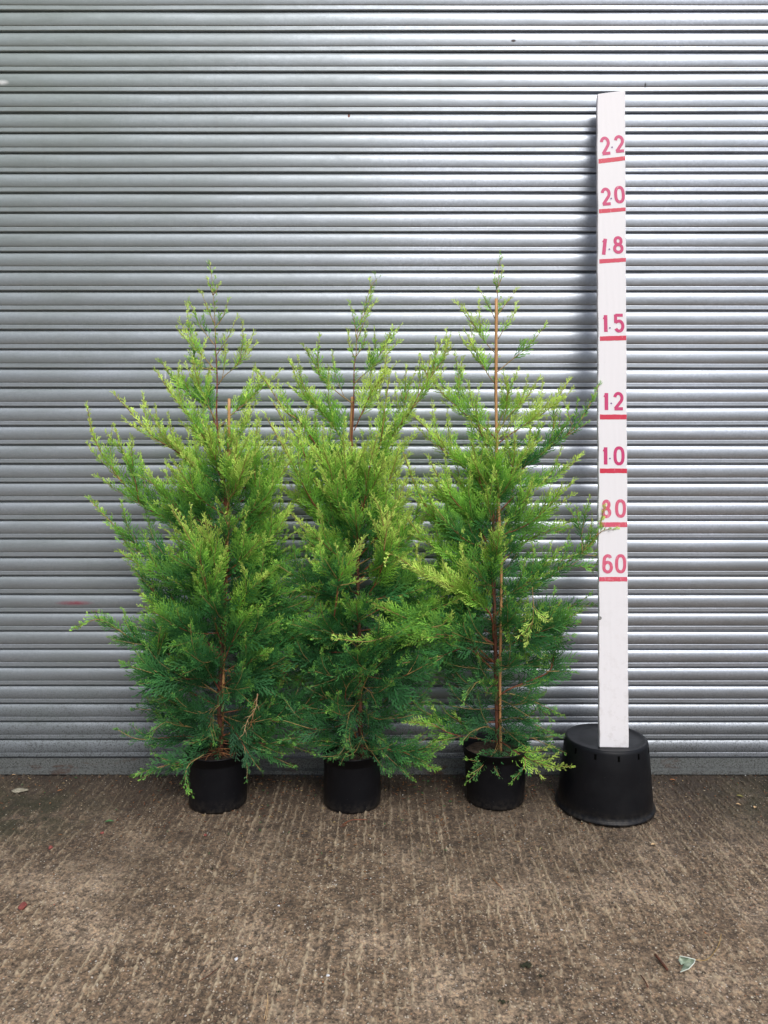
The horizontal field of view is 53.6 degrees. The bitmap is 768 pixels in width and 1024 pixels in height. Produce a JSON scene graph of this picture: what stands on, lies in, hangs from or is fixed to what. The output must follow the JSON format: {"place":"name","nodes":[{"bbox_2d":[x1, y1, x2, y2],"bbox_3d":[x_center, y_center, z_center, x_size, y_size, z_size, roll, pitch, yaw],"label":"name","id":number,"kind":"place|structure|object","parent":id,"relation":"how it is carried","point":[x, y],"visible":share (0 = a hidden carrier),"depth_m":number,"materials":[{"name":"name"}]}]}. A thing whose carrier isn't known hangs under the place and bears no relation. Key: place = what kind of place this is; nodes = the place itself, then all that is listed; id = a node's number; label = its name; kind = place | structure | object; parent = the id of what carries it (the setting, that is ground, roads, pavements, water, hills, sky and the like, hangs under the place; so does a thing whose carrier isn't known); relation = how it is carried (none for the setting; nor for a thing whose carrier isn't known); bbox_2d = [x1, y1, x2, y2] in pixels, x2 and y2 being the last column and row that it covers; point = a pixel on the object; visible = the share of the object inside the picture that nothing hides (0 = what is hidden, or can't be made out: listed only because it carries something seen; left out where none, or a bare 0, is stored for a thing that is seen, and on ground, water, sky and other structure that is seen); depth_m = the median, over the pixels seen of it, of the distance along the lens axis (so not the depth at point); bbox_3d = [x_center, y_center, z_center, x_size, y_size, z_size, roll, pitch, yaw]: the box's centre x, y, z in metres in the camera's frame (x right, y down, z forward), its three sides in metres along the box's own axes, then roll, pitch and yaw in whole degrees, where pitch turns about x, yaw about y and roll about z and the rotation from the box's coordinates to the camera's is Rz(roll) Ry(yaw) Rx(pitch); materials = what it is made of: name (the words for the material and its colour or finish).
{"place":"outdoors","nodes":[
{"label":"outdoors","id":0,"kind":"place"},
{"bbox_2d":[0,757,767,1023],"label":"ground","id":1,"kind":"structure","parent":0,"point":[611,975],"depth_m":2.24,"materials":[{"name":"concrete"}]},
{"bbox_2d":[11,788,27,792],"bbox_3d":[-1.438,1.099,2.999,0.064,0.012,0.040,0,4,0],"label":"stone chip","id":2,"kind":"object","parent":1,"relation":"on","point":[18,790],"visible":1,"depth_m":2.99,"materials":[{"name":"beige stone"}]},
{"bbox_2d":[18,902,26,909],"bbox_3d":[-1.058,1.154,2.226,0.021,0.016,0.029,0,4,0],"label":"stone","id":3,"kind":"object","parent":1,"relation":"on","point":[22,905],"visible":1,"depth_m":2.22,"materials":[{"name":"red stone"}]},
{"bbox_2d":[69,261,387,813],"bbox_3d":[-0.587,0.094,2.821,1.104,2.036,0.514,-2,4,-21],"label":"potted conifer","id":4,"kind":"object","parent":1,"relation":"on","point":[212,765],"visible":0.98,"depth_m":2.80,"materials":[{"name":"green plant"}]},
{"bbox_2d":[264,992,267,1022],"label":"pine needle","id":5,"kind":"object","parent":1,"relation":"on","point":[266,1008],"visible":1,"depth_m":1.81,"materials":[{"name":"beige plant"}]},
{"bbox_2d":[255,270,464,813],"bbox_3d":[-0.099,0.116,2.807,0.605,1.994,0.567,-4,6,-42],"label":"potted conifer","id":6,"kind":"object","parent":1,"relation":"on","point":[353,766],"visible":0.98,"depth_m":2.79,"materials":[{"name":"green plant"}]},
{"bbox_2d":[0,0,767,773],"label":"roller shutter","id":7,"kind":"object","parent":1,"relation":"on","point":[296,172],"visible":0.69,"depth_m":3.03,"materials":[{"name":"metal"}]},
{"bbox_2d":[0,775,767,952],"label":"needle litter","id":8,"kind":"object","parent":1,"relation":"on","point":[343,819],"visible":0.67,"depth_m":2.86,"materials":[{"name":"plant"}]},
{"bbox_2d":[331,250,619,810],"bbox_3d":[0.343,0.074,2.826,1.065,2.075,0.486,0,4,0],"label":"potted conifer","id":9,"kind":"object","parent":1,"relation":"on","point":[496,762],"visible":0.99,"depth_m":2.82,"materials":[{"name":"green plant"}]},
{"bbox_2d":[520,961,531,967],"bbox_3d":[0.368,1.176,1.974,0.031,0.008,0.026,0,4,0],"label":"moss clump","id":10,"kind":"object","parent":1,"relation":"on","point":[527,964],"visible":1,"depth_m":1.97,"materials":[{"name":"green plant"}]},
{"bbox_2d":[555,723,655,826],"bbox_3d":[0.838,0.979,2.877,0.367,0.262,0.367,0,4,0],"label":"upturned pot","id":11,"kind":"object","parent":1,"relation":"on","point":[606,786],"visible":0.81,"depth_m":2.74,"materials":[{"name":"black plastic"}]},
{"bbox_2d":[596,90,628,746],"bbox_3d":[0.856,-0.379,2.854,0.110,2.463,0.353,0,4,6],"label":"measuring board","id":12,"kind":"object","parent":11,"relation":"on","point":[613,728],"visible":1,"depth_m":2.84,"materials":[{"name":"white paint"}]},
{"bbox_2d":[654,953,667,970],"bbox_3d":[0.722,1.173,1.982,0.007,0.008,0.060,-1,4,-9],"label":"twig","id":13,"kind":"object","parent":1,"relation":"on","point":[661,961],"visible":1,"depth_m":1.98,"materials":[{"name":"brown wood"}]},
{"bbox_2d":[679,934,721,971],"bbox_3d":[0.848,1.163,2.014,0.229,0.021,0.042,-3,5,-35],"label":"ivy leaf","id":14,"kind":"object","parent":1,"relation":"on","point":[688,962],"visible":1,"depth_m":1.98,"materials":[{"name":"green plant"}]}
]}

